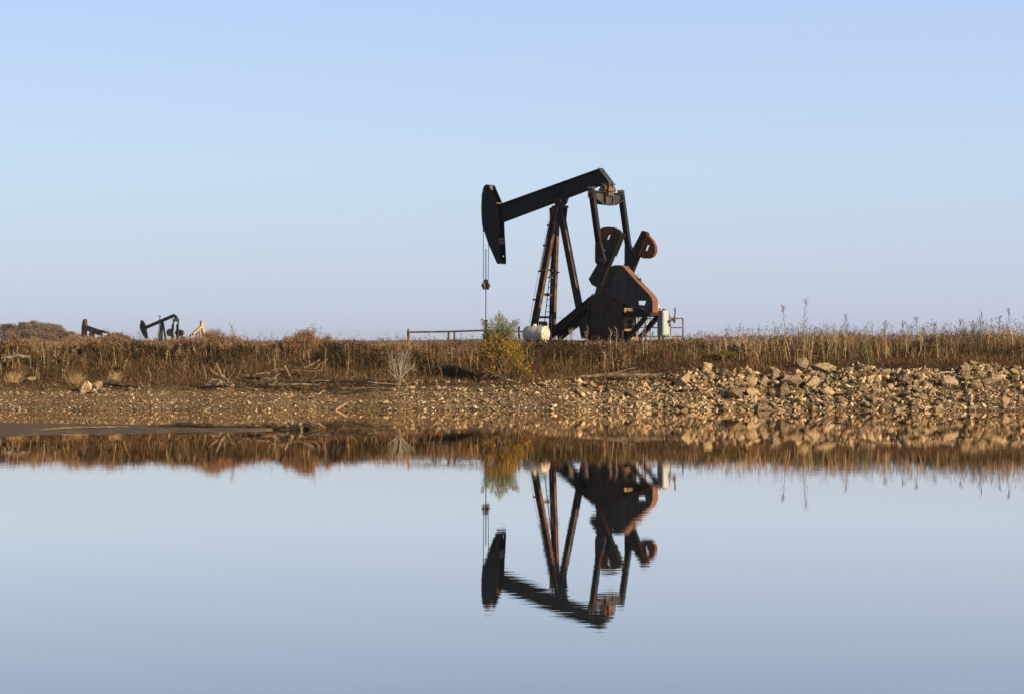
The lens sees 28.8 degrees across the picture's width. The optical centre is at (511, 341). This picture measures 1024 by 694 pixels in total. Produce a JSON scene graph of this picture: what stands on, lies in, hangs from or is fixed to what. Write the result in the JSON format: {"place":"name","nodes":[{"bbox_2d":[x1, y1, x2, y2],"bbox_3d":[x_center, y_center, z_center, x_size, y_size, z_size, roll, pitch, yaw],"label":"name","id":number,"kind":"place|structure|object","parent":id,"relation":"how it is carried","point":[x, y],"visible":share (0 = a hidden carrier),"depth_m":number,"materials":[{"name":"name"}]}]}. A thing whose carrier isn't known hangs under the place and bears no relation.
{"place":"outdoors","nodes":[
{"label":"outdoors","id":0,"kind":"place"},
{"bbox_2d":[0,423,272,437],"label":"mudflat","id":1,"kind":"structure","parent":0,"point":[17,429],"depth_m":58.95,"materials":[{"name":"soil"}]},
{"bbox_2d":[40,426,130,429],"bbox_3d":[-12.762,2.588,59.305,2.723,0.135,0.506,0,0,-23],"label":"driftwood branch","id":2,"kind":"object","parent":1,"relation":"on","point":[59,428],"visible":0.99,"depth_m":59.10,"materials":[{"name":"wood"}]},
{"bbox_2d":[0,410,1023,693],"bbox_3d":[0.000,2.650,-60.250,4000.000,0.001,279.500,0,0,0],"label":"water","id":3,"kind":"structure","parent":0,"point":[592,552],"depth_m":24.91,"materials":[{"name":"liquid"}]},
{"bbox_2d":[147,412,321,429],"bbox_3d":[-8.314,2.413,60.216,5.608,0.538,0.645,0,0,14],"label":"drowned log","id":4,"kind":"object","parent":3,"relation":"on","point":[295,426],"visible":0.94,"depth_m":60.25,"materials":[{"name":"brown wood"}]},
{"bbox_2d":[0,342,1023,410],"bbox_3d":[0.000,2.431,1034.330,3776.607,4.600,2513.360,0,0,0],"label":"ground","id":5,"kind":"structure","parent":0,"point":[173,388],"depth_m":80.46,"materials":[{"name":"soil"}]},
{"bbox_2d":[0,330,18,340],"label":"tree","id":6,"kind":"object","parent":5,"relation":"on","point":[8,333],"visible":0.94,"depth_m":365.89,"materials":[{"name":"grey plant"}]},
{"bbox_2d":[0,372,21,381],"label":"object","id":7,"kind":"object","parent":5,"relation":"on","point":[10,378],"visible":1,"depth_m":81.53,"materials":[{"name":"plant"}]},
{"bbox_2d":[3,323,20,334],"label":"tree","id":8,"kind":"object","parent":5,"relation":"on","point":[10,327],"visible":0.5,"depth_m":419.68,"materials":[{"name":"grey plant"}]},
{"bbox_2d":[3,354,29,361],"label":"driftwood log","id":9,"kind":"object","parent":5,"relation":"on","point":[8,357],"visible":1,"depth_m":83.74,"materials":[{"name":"grey wood"}]},
{"bbox_2d":[0,340,36,349],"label":"dry bush","id":10,"kind":"object","parent":5,"relation":"on","point":[19,346],"visible":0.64,"depth_m":86.07,"materials":[{"name":"plant"}]},
{"bbox_2d":[15,322,31,334],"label":"tree","id":11,"kind":"object","parent":5,"relation":"on","point":[22,325],"visible":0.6,"depth_m":410.24,"materials":[{"name":"green plant"}]},
{"bbox_2d":[16,329,40,339],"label":"tree","id":12,"kind":"object","parent":5,"relation":"on","point":[25,333],"visible":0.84,"depth_m":360.11,"materials":[{"name":"grey plant"}]},
{"bbox_2d":[9,336,54,343],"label":"dry bush","id":13,"kind":"object","parent":5,"relation":"on","point":[37,340],"visible":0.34,"depth_m":87.28,"materials":[{"name":"plant"}]},
{"bbox_2d":[28,320,38,331],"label":"tree","id":14,"kind":"object","parent":5,"relation":"on","point":[32,323],"visible":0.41,"depth_m":429.54,"materials":[{"name":"green plant"}]},
{"bbox_2d":[32,322,45,332],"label":"tree","id":15,"kind":"object","parent":5,"relation":"on","point":[38,328],"visible":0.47,"depth_m":423.65,"materials":[{"name":"green plant"}]},
{"bbox_2d":[36,330,56,339],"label":"tree","id":16,"kind":"object","parent":5,"relation":"on","point":[45,334],"visible":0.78,"depth_m":369.78,"materials":[{"name":"grey plant"}]},
{"bbox_2d":[41,323,57,333],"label":"tree","id":17,"kind":"object","parent":5,"relation":"on","point":[49,326],"visible":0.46,"depth_m":413.67,"materials":[{"name":"green plant"}]},
{"bbox_2d":[35,340,78,350],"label":"dry bush","id":18,"kind":"object","parent":5,"relation":"on","point":[53,344],"visible":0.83,"depth_m":86.64,"materials":[{"name":"plant"}]},
{"bbox_2d":[55,327,65,337],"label":"tree","id":19,"kind":"object","parent":5,"relation":"on","point":[60,331],"visible":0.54,"depth_m":417.04,"materials":[{"name":"grey plant"}]},
{"bbox_2d":[58,331,75,340],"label":"tree","id":20,"kind":"object","parent":5,"relation":"on","point":[67,333],"visible":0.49,"depth_m":365.91,"materials":[{"name":"plant"}]},
{"bbox_2d":[64,370,91,384],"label":"grass tuft","id":21,"kind":"object","parent":5,"relation":"on","point":[75,380],"visible":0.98,"depth_m":81.53,"materials":[{"name":"plant"}]},
{"bbox_2d":[61,332,94,344],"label":"dry bush","id":22,"kind":"object","parent":5,"relation":"on","point":[69,338],"visible":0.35,"depth_m":87.62,"materials":[{"name":"plant"}]},
{"bbox_2d":[80,381,92,392],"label":"boulder","id":23,"kind":"object","parent":5,"relation":"on","point":[86,386],"visible":1,"depth_m":79.72,"materials":[{"name":"stone"}]},
{"bbox_2d":[69,337,110,352],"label":"dry bush","id":24,"kind":"object","parent":5,"relation":"on","point":[81,345],"visible":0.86,"depth_m":86.16,"materials":[{"name":"plant"}]},
{"bbox_2d":[81,319,109,337],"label":"pumpjack","id":25,"kind":"object","parent":5,"relation":"on","point":[85,327],"visible":0.45,"depth_m":319.84,"materials":[{"name":"red paint"}]},
{"bbox_2d":[92,381,102,389],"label":"boulder","id":26,"kind":"object","parent":5,"relation":"on","point":[97,385],"visible":1,"depth_m":79.79,"materials":[{"name":"stone"}]},
{"bbox_2d":[100,371,130,380],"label":"grass tuft","id":27,"kind":"object","parent":5,"relation":"on","point":[113,376],"visible":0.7,"depth_m":81.51,"materials":[{"name":"plant"}]},
{"bbox_2d":[102,379,138,387],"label":"driftwood log","id":28,"kind":"object","parent":5,"relation":"on","point":[111,382],"visible":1,"depth_m":80.05,"materials":[{"name":"brown wood"}]},
{"bbox_2d":[100,338,142,349],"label":"dry bush","id":29,"kind":"object","parent":5,"relation":"on","point":[111,345],"visible":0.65,"depth_m":86.21,"materials":[{"name":"plant"}]},
{"bbox_2d":[140,314,187,341],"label":"pumpjack","id":30,"kind":"object","parent":5,"relation":"on","point":[144,327],"visible":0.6,"depth_m":309.50,"materials":[{"name":"black metal"}]},
{"bbox_2d":[150,339,178,347],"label":"dry bush","id":31,"kind":"object","parent":5,"relation":"on","point":[163,343],"visible":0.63,"depth_m":85.78,"materials":[{"name":"plant"}]},
{"bbox_2d":[161,336,192,345],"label":"dry bush","id":32,"kind":"object","parent":5,"relation":"on","point":[178,340],"visible":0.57,"depth_m":86.23,"materials":[{"name":"plant"}]},
{"bbox_2d":[188,320,204,338],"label":"pumpjack","id":33,"kind":"object","parent":5,"relation":"on","point":[196,331],"visible":0.41,"depth_m":329.92,"materials":[{"name":"yellow paint"}]},
{"bbox_2d":[188,334,211,350],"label":"dry bush","id":34,"kind":"object","parent":5,"relation":"on","point":[199,340],"visible":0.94,"depth_m":85.99,"materials":[{"name":"plant"}]},
{"bbox_2d":[201,326,224,350],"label":"dry bush","id":35,"kind":"object","parent":5,"relation":"on","point":[207,334],"visible":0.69,"depth_m":86.31,"materials":[{"name":"plant"}]},
{"bbox_2d":[205,363,239,386],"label":"driftwood stump","id":36,"kind":"object","parent":5,"relation":"on","point":[226,383],"visible":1,"depth_m":80.15,"materials":[{"name":"wood"}]},
{"bbox_2d":[211,334,235,354],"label":"dry bush","id":37,"kind":"object","parent":5,"relation":"on","point":[220,345],"visible":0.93,"depth_m":85.82,"materials":[{"name":"plant"}]},
{"bbox_2d":[226,334,243,350],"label":"dry bush","id":38,"kind":"object","parent":5,"relation":"on","point":[238,339],"visible":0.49,"depth_m":86.83,"materials":[{"name":"plant"}]},
{"bbox_2d":[237,337,264,350],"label":"dry bush","id":39,"kind":"object","parent":5,"relation":"on","point":[249,343],"visible":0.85,"depth_m":86.33,"materials":[{"name":"plant"}]},
{"bbox_2d":[264,341,280,348],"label":"dry bush","id":40,"kind":"object","parent":5,"relation":"on","point":[270,345],"visible":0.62,"depth_m":86.67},
{"bbox_2d":[256,365,290,384],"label":"driftwood branch","id":41,"kind":"object","parent":5,"relation":"on","point":[274,379],"visible":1,"depth_m":80.19,"materials":[{"name":"grey wood"}]},
{"bbox_2d":[277,333,302,351],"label":"dry bush","id":42,"kind":"object","parent":5,"relation":"on","point":[284,344],"visible":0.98,"depth_m":86.08,"materials":[{"name":"plant"}]},
{"bbox_2d":[290,325,321,351],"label":"dry bush","id":43,"kind":"object","parent":5,"relation":"on","point":[304,338],"visible":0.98,"depth_m":86.32,"materials":[{"name":"plant"}]},
{"bbox_2d":[292,359,327,371],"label":"driftwood branch","id":44,"kind":"object","parent":5,"relation":"on","point":[313,363],"visible":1,"depth_m":82.66,"materials":[{"name":"wood"}]},
{"bbox_2d":[212,370,415,391],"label":"pale sticks","id":45,"kind":"object","parent":5,"relation":"on","point":[318,383],"visible":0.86,"depth_m":80.33,"materials":[{"name":"wood"}]},
{"bbox_2d":[269,369,385,386],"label":"fallen trunk","id":46,"kind":"object","parent":5,"relation":"on","point":[316,380],"visible":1,"depth_m":80.10,"materials":[{"name":"brown wood"}]},
{"bbox_2d":[319,332,338,350],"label":"dry bush","id":47,"kind":"object","parent":5,"relation":"on","point":[330,341],"visible":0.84,"depth_m":86.93,"materials":[{"name":"plant"}]},
{"bbox_2d":[355,341,383,351],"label":"dry bush","id":48,"kind":"object","parent":5,"relation":"on","point":[370,346],"visible":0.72,"depth_m":86.79,"materials":[{"name":"plant"}]},
{"bbox_2d":[344,381,406,389],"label":"driftwood branch","id":49,"kind":"object","parent":5,"relation":"on","point":[378,387],"visible":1,"depth_m":79.46,"materials":[{"name":"wood"}]},
{"bbox_2d":[378,340,403,351],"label":"dry bush","id":50,"kind":"object","parent":5,"relation":"on","point":[391,345],"visible":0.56,"depth_m":86.78,"materials":[{"name":"plant"}]},
{"bbox_2d":[385,346,414,383],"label":"dead shrub","id":51,"kind":"object","parent":5,"relation":"on","point":[400,376],"visible":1,"depth_m":79.78,"materials":[{"name":"plant"}]},
{"bbox_2d":[407,326,522,351],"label":"pipe fence","id":52,"kind":"object","parent":5,"relation":"on","point":[409,332],"visible":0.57,"depth_m":92.41,"materials":[{"name":"metal"}]},
{"bbox_2d":[0,359,1008,397],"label":"twig litter","id":53,"kind":"object","parent":5,"relation":"on","point":[335,393],"visible":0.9,"depth_m":80.43,"materials":[{"name":"brown wood"}]},
{"bbox_2d":[235,370,262,383],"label":"driftwood log","id":54,"kind":"object","parent":53,"relation":"on","point":[253,376],"visible":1,"depth_m":80.56,"materials":[{"name":"brown wood"}]},
{"bbox_2d":[476,310,534,379],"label":"willow shrub","id":55,"kind":"object","parent":5,"relation":"on","point":[502,342],"visible":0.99,"depth_m":82.07,"materials":[{"name":"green plant"}]},
{"bbox_2d":[0,322,1023,379],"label":"dry weeds","id":56,"kind":"object","parent":5,"relation":"on","point":[636,347],"visible":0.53,"depth_m":84.82,"materials":[{"name":"plant"}]},
{"bbox_2d":[0,366,1023,410],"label":"gravel","id":57,"kind":"structure","parent":5,"relation":"on","point":[431,399],"depth_m":78.27,"materials":[{"name":"gravel"}]},
{"bbox_2d":[0,337,1023,394],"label":"grass","id":58,"kind":"structure","parent":5,"relation":"on","point":[977,356],"depth_m":83.48,"materials":[{"name":"plant"}]},
{"bbox_2d":[0,313,1023,356],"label":"weed fringe","id":59,"kind":"object","parent":5,"relation":"on","point":[692,337],"visible":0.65,"depth_m":87.15,"materials":[{"name":"plant"}]},
{"bbox_2d":[0,336,1023,369],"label":"undergrowth","id":60,"kind":"object","parent":5,"relation":"on","point":[317,354],"visible":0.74,"depth_m":85.09,"materials":[{"name":"brown plant"}]},
{"bbox_2d":[522,324,549,343],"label":"storage tank","id":61,"kind":"object","parent":5,"relation":"on","point":[529,331],"visible":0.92,"depth_m":91.44,"materials":[{"name":"metal"}]},
{"bbox_2d":[481,168,670,345],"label":"pumpjack","id":62,"kind":"object","parent":5,"relation":"on","point":[621,291],"visible":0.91,"depth_m":91.93,"materials":[{"name":"black paint"}]},
{"bbox_2d":[136,333,1019,341],"bbox_3d":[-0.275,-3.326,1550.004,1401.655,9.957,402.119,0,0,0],"label":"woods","id":63,"kind":"object","parent":5,"relation":"on","point":[732,339],"visible":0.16,"depth_m":1450.59,"materials":[{"name":"brown plant"}]},
{"bbox_2d":[551,313,645,341],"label":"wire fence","id":64,"kind":"object","parent":5,"relation":"on","point":[613,327],"visible":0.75,"depth_m":91.12,"materials":[{"name":"metal"}]},
{"bbox_2d":[560,367,661,378],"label":"driftwood log","id":65,"kind":"object","parent":5,"relation":"on","point":[629,375],"visible":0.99,"depth_m":81.04,"materials":[{"name":"wood"}]},
{"bbox_2d":[638,317,683,340],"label":"guard rail","id":66,"kind":"object","parent":5,"relation":"on","point":[682,327],"visible":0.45,"depth_m":95.97,"materials":[{"name":"metal"}]},
{"bbox_2d":[657,305,675,340],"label":"control cabinet","id":67,"kind":"object","parent":5,"relation":"on","point":[663,324],"visible":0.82,"depth_m":91.42,"materials":[{"name":"metal"}]},
{"bbox_2d":[675,372,689,385],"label":"boulder","id":68,"kind":"object","parent":5,"relation":"on","point":[682,379],"visible":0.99,"depth_m":79.18,"materials":[{"name":"stone"}]},
{"bbox_2d":[359,362,1023,410],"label":"riprap rubble","id":69,"kind":"object","parent":5,"relation":"on","point":[773,398],"visible":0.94,"depth_m":78.41,"materials":[{"name":"stone"}]},
{"bbox_2d":[968,404,978,409],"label":"rock","id":70,"kind":"object","parent":69,"relation":"on","point":[973,406],"visible":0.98,"depth_m":76.31,"materials":[{"name":"stone"}]},
{"bbox_2d":[994,402,1008,408],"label":"rock","id":71,"kind":"object","parent":69,"relation":"on","point":[1002,405],"visible":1,"depth_m":76.26,"materials":[{"name":"stone"}]},
{"bbox_2d":[701,362,711,370],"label":"boulder","id":72,"kind":"object","parent":5,"relation":"on","point":[705,366],"visible":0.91,"depth_m":81.42,"materials":[{"name":"stone"}]},
{"bbox_2d":[705,349,736,360],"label":"shrub","id":73,"kind":"object","parent":5,"relation":"on","point":[725,354],"visible":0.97,"depth_m":83.46,"materials":[{"name":"green plant"}]},
{"bbox_2d":[724,386,742,398],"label":"boulder","id":74,"kind":"object","parent":5,"relation":"on","point":[732,392],"visible":1,"depth_m":78.03,"materials":[{"name":"stone"}]},
{"bbox_2d":[735,356,754,360],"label":"shrub","id":75,"kind":"object","parent":5,"relation":"on","point":[744,357],"visible":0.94,"depth_m":83.43,"materials":[{"name":"green plant"}]},
{"bbox_2d":[746,376,758,384],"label":"boulder","id":76,"kind":"object","parent":5,"relation":"on","point":[752,380],"visible":1,"depth_m":79.92,"materials":[{"name":"stone"}]},
{"bbox_2d":[746,387,759,396],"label":"boulder","id":77,"kind":"object","parent":5,"relation":"on","point":[752,391],"visible":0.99,"depth_m":78.57,"materials":[{"name":"stone"}]},
{"bbox_2d":[753,403,765,410],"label":"rock","id":78,"kind":"object","parent":5,"relation":"on","point":[759,406],"visible":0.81,"depth_m":76.53,"materials":[{"name":"stone"}]},
{"bbox_2d":[760,375,768,385],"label":"boulder","id":79,"kind":"object","parent":5,"relation":"on","point":[764,380],"visible":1,"depth_m":79.92,"materials":[{"name":"stone"}]},
{"bbox_2d":[769,366,780,379],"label":"boulder","id":80,"kind":"object","parent":5,"relation":"on","point":[774,373],"visible":1,"depth_m":80.62,"materials":[{"name":"stone"}]},
{"bbox_2d":[776,382,790,396],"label":"boulder","id":81,"kind":"object","parent":5,"relation":"on","point":[782,390],"visible":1,"depth_m":78.58,"materials":[{"name":"stone"}]},
{"bbox_2d":[782,375,803,384],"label":"boulder","id":82,"kind":"object","parent":5,"relation":"on","point":[795,379],"visible":0.98,"depth_m":79.31,"materials":[{"name":"stone"}]},
{"bbox_2d":[795,357,808,367],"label":"boulder","id":83,"kind":"object","parent":5,"relation":"on","point":[804,361],"visible":1,"depth_m":82.01,"materials":[{"name":"stone"}]},
{"bbox_2d":[804,376,819,387],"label":"boulder","id":84,"kind":"object","parent":5,"relation":"on","point":[812,381],"visible":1,"depth_m":79.07,"materials":[{"name":"stone"}]},
{"bbox_2d":[808,404,816,410],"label":"rock","id":85,"kind":"object","parent":5,"relation":"on","point":[812,407],"visible":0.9,"depth_m":76.34,"materials":[{"name":"stone"}]},
{"bbox_2d":[813,363,836,370],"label":"boulder","id":86,"kind":"object","parent":5,"relation":"on","point":[822,366],"visible":0.96,"depth_m":81.36,"materials":[{"name":"stone"}]},
{"bbox_2d":[821,395,831,399],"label":"rock","id":87,"kind":"object","parent":5,"relation":"on","point":[826,397],"visible":1,"depth_m":77.63,"materials":[{"name":"stone"}]},
{"bbox_2d":[822,401,832,406],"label":"rock","id":88,"kind":"object","parent":5,"relation":"on","point":[827,403],"visible":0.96,"depth_m":77.03,"materials":[{"name":"stone"}]},
{"bbox_2d":[823,386,834,396],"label":"boulder","id":89,"kind":"object","parent":5,"relation":"on","point":[828,390],"visible":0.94,"depth_m":78.17,"materials":[{"name":"stone"}]},
{"bbox_2d":[836,396,845,403],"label":"rock","id":90,"kind":"object","parent":5,"relation":"on","point":[840,399],"visible":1,"depth_m":77.42,"materials":[{"name":"stone"}]},
{"bbox_2d":[858,383,867,391],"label":"boulder","id":91,"kind":"object","parent":5,"relation":"on","point":[863,387],"visible":1,"depth_m":78.53,"materials":[{"name":"stone"}]},
{"bbox_2d":[880,402,892,409],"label":"rock","id":92,"kind":"object","parent":5,"relation":"on","point":[886,405],"visible":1,"depth_m":76.60,"materials":[{"name":"stone"}]},
{"bbox_2d":[881,368,892,373],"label":"rock","id":93,"kind":"object","parent":5,"relation":"on","point":[885,371],"visible":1,"depth_m":80.72,"materials":[{"name":"stone"}]},
{"bbox_2d":[889,395,901,401],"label":"rock","id":94,"kind":"object","parent":5,"relation":"on","point":[897,399],"visible":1,"depth_m":77.88,"materials":[{"name":"stone"}]},
{"bbox_2d":[898,371,908,381],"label":"boulder","id":95,"kind":"object","parent":5,"relation":"on","point":[902,376],"visible":1,"depth_m":79.66,"materials":[{"name":"stone"}]},
{"bbox_2d":[910,399,921,406],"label":"boulder","id":96,"kind":"object","parent":5,"relation":"on","point":[914,402],"visible":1,"depth_m":76.98,"materials":[{"name":"stone"}]},
{"bbox_2d":[916,372,924,380],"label":"boulder","id":97,"kind":"object","parent":5,"relation":"on","point":[920,376],"visible":1,"depth_m":79.80,"materials":[{"name":"stone"}]},
{"bbox_2d":[919,392,926,399],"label":"boulder","id":98,"kind":"object","parent":5,"relation":"on","point":[922,395],"visible":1,"depth_m":77.72,"materials":[{"name":"stone"}]},
{"bbox_2d":[926,387,937,394],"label":"rock","id":99,"kind":"object","parent":5,"relation":"on","point":[932,390],"visible":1,"depth_m":78.14,"materials":[{"name":"stone"}]},
{"bbox_2d":[941,375,959,386],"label":"boulder","id":100,"kind":"object","parent":5,"relation":"on","point":[948,380],"visible":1,"depth_m":78.95,"materials":[{"name":"stone"}]},
{"bbox_2d":[961,364,970,370],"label":"rock","id":101,"kind":"object","parent":5,"relation":"on","point":[964,366],"visible":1,"depth_m":80.06,"materials":[{"name":"stone"}]},
{"bbox_2d":[961,372,971,381],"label":"boulder","id":102,"kind":"object","parent":5,"relation":"on","point":[965,376],"visible":1,"depth_m":78.94,"materials":[{"name":"stone"}]},
{"bbox_2d":[965,393,972,402],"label":"boulder","id":103,"kind":"object","parent":5,"relation":"on","point":[968,398],"visible":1,"depth_m":77.17,"materials":[{"name":"stone"}]},
{"bbox_2d":[970,382,983,387],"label":"rock","id":104,"kind":"object","parent":5,"relation":"on","point":[976,384],"visible":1,"depth_m":78.23,"materials":[{"name":"stone"}]},
{"bbox_2d":[971,370,986,377],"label":"boulder","id":105,"kind":"object","parent":5,"relation":"on","point":[980,374],"visible":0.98,"depth_m":79.48,"materials":[{"name":"stone"}]},
{"bbox_2d":[981,374,1005,382],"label":"boulder","id":106,"kind":"object","parent":5,"relation":"on","point":[997,378],"visible":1,"depth_m":79.06,"materials":[{"name":"stone"}]},
{"bbox_2d":[1017,394,1023,402],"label":"boulder","id":107,"kind":"object","parent":5,"relation":"on","point":[1020,398],"visible":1,"depth_m":77.24,"materials":[{"name":"stone"}]},
{"bbox_2d":[0,0,1023,341],"label":"sky","id":108,"kind":"structure","parent":0,"point":[257,167],"materials":[{"name":"blue"}]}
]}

